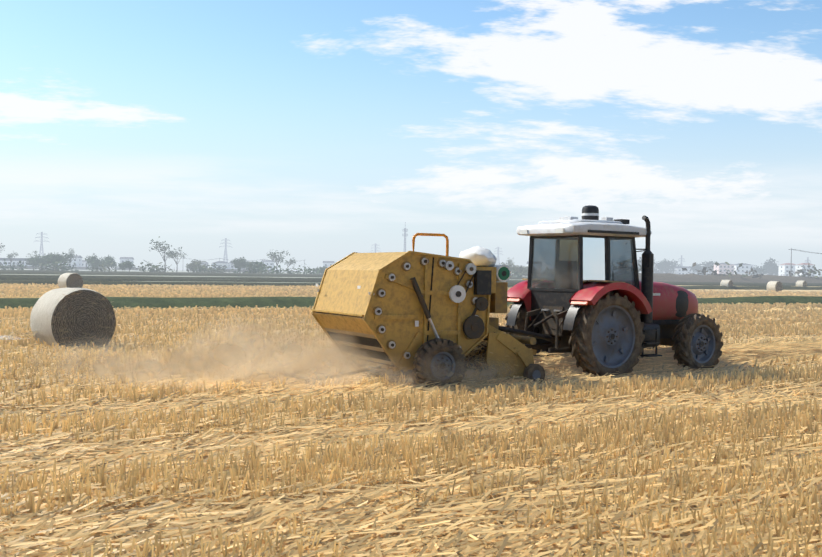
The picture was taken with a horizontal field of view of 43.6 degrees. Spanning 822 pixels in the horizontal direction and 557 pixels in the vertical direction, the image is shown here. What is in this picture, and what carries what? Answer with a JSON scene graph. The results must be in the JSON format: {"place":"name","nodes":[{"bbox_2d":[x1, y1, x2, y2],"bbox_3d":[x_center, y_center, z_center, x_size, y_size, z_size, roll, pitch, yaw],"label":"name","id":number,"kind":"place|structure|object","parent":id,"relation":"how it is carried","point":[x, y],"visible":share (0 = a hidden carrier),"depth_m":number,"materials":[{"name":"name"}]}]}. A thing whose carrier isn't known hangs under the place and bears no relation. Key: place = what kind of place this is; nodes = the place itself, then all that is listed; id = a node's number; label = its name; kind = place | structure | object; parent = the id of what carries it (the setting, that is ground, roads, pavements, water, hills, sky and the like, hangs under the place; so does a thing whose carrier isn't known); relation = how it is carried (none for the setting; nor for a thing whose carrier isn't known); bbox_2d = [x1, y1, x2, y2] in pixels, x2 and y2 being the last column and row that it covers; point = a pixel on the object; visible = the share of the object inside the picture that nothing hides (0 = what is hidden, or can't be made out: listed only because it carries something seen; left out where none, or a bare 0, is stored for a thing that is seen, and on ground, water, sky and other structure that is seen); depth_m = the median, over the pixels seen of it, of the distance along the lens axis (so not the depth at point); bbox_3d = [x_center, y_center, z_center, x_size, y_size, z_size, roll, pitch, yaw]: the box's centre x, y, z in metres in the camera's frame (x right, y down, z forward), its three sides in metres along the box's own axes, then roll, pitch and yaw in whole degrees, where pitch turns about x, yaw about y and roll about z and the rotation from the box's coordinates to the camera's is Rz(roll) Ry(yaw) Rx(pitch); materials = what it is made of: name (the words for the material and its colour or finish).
{"place":"outdoors","nodes":[
{"label":"outdoors","id":0,"kind":"place"},
{"bbox_2d":[0,269,524,282],"bbox_3d":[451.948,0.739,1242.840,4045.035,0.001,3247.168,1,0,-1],"label":"fields","id":1,"kind":"structure","parent":0,"point":[175,276],"depth_m":265.63,"materials":[{"name":"green plant"}]},
{"bbox_2d":[0,255,814,276],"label":"village houses","id":2,"kind":"structure","parent":1,"relation":"on","point":[81,264],"depth_m":788.52,"materials":[{"name":"white"}]},
{"bbox_2d":[720,280,732,286],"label":"straw bale","id":3,"kind":"object","parent":1,"relation":"on","point":[728,283],"visible":0.71,"depth_m":160.12,"materials":[{"name":"beige plastic"}]},
{"bbox_2d":[796,281,806,286],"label":"straw bale","id":4,"kind":"object","parent":1,"relation":"on","point":[801,283],"visible":0.75,"depth_m":181.74,"materials":[{"name":"beige plastic"}]},
{"bbox_2d":[0,271,527,279],"bbox_3d":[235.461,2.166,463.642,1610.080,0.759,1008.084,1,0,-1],"label":"field strip","id":5,"kind":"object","parent":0,"point":[145,274],"depth_m":270.49,"materials":[{"name":"plant"}]},
{"bbox_2d":[0,270,527,277],"bbox_3d":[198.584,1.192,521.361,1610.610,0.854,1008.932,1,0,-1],"label":"field strip","id":6,"kind":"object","parent":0,"point":[159,272],"depth_m":340.01,"materials":[{"name":"green plant"}]},
{"bbox_2d":[30,311,513,393],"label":"dust cloud","id":7,"kind":"structure","parent":0,"point":[292,355],"depth_m":16.50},
{"bbox_2d":[0,236,821,278],"bbox_3d":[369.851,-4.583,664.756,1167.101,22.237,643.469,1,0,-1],"label":"trees","id":8,"kind":"object","parent":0,"point":[108,262],"visible":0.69,"depth_m":450.36,"materials":[{"name":"green plant"}]},
{"bbox_2d":[0,280,821,289],"bbox_3d":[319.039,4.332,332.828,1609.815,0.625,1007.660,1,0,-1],"label":"field strip","id":9,"kind":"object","parent":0,"point":[55,282],"depth_m":115.36,"materials":[{"name":"green plant"}]},
{"bbox_2d":[0,277,821,286],"bbox_3d":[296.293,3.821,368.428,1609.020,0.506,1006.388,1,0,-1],"label":"field strip","id":10,"kind":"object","parent":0,"point":[155,279],"depth_m":158.18,"materials":[{"name":"plant"}]},
{"bbox_2d":[0,274,821,284],"bbox_3d":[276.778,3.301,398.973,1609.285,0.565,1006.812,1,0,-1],"label":"field strip","id":11,"kind":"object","parent":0,"point":[240,278],"depth_m":199.53,"materials":[{"name":"green plant"}]},
{"bbox_2d":[0,0,821,276],"label":"sky","id":12,"kind":"structure","parent":0,"point":[313,130],"materials":[{"name":"blue"}]},
{"bbox_2d":[35,222,821,274],"bbox_3d":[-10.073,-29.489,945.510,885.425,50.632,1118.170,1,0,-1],"label":"utility pylons","id":13,"kind":"object","parent":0,"point":[405,235],"visible":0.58,"depth_m":1244.52,"materials":[{"name":"grey metal"}]},
{"bbox_2d":[110,267,821,292],"bbox_3d":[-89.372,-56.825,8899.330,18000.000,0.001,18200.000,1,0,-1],"label":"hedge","id":14,"kind":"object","parent":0,"point":[687,289],"depth_m":156.93,"materials":[{"name":"green plant"}]},
{"bbox_2d":[58,273,82,287],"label":"straw bale","id":15,"kind":"object","parent":14,"relation":"on","point":[71,280],"visible":0.75,"depth_m":84.17,"materials":[{"name":"beige plastic"}]},
{"bbox_2d":[0,283,821,556],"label":"stubble","id":16,"kind":"object","parent":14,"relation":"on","point":[625,477],"visible":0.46,"depth_m":10.46,"materials":[{"name":"beige plant"}]},
{"bbox_2d":[0,296,821,309],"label":"field bund","id":17,"kind":"structure","parent":14,"relation":"on","point":[166,303],"depth_m":50.68,"materials":[{"name":"green plant"}]},
{"bbox_2d":[24,324,820,513],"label":"soil sheet","id":18,"kind":"object","parent":14,"relation":"on","point":[373,425],"depth_m":14.43,"materials":[{"name":"brown soil"}]},
{"bbox_2d":[1,331,37,339],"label":"net wrap tail","id":19,"kind":"object","parent":18,"relation":"on","point":[9,337],"visible":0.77,"depth_m":24.02},
{"bbox_2d":[28,284,116,351],"bbox_3d":[-7.987,0.936,24.326,1.649,1.668,1.793,1,0,-40],"label":"straw bale","id":20,"kind":"object","parent":18,"relation":"on","point":[62,316],"visible":0.85,"depth_m":23.76,"materials":[{"name":"beige"}]},
{"bbox_2d":[280,233,551,386],"bbox_3d":[0.383,0.512,18.674,5.189,2.757,3.080,1,0,-27],"label":"round baler","id":21,"kind":"object","parent":18,"relation":"on","point":[396,306],"visible":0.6,"depth_m":17.52,"materials":[{"name":"yellow paint"}]},
{"bbox_2d":[505,205,722,377],"bbox_3d":[4.219,0.253,20.983,4.695,3.359,2.460,1,0,-36],"label":"tractor","id":22,"kind":"object","parent":18,"relation":"on","point":[588,299],"visible":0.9,"depth_m":19.90,"materials":[{"name":"metal"}]},
{"bbox_2d":[767,281,782,291],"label":"straw bale","id":23,"kind":"object","parent":14,"relation":"on","point":[777,286],"visible":0.81,"depth_m":134.33,"materials":[{"name":"beige plastic"}]},
{"bbox_2d":[638,273,821,282],"bbox_3d":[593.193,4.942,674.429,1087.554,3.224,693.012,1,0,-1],"label":"road embankment","id":24,"kind":"structure","parent":0,"point":[667,277],"depth_m":356.31,"materials":[{"name":"grey concrete"}]}
]}

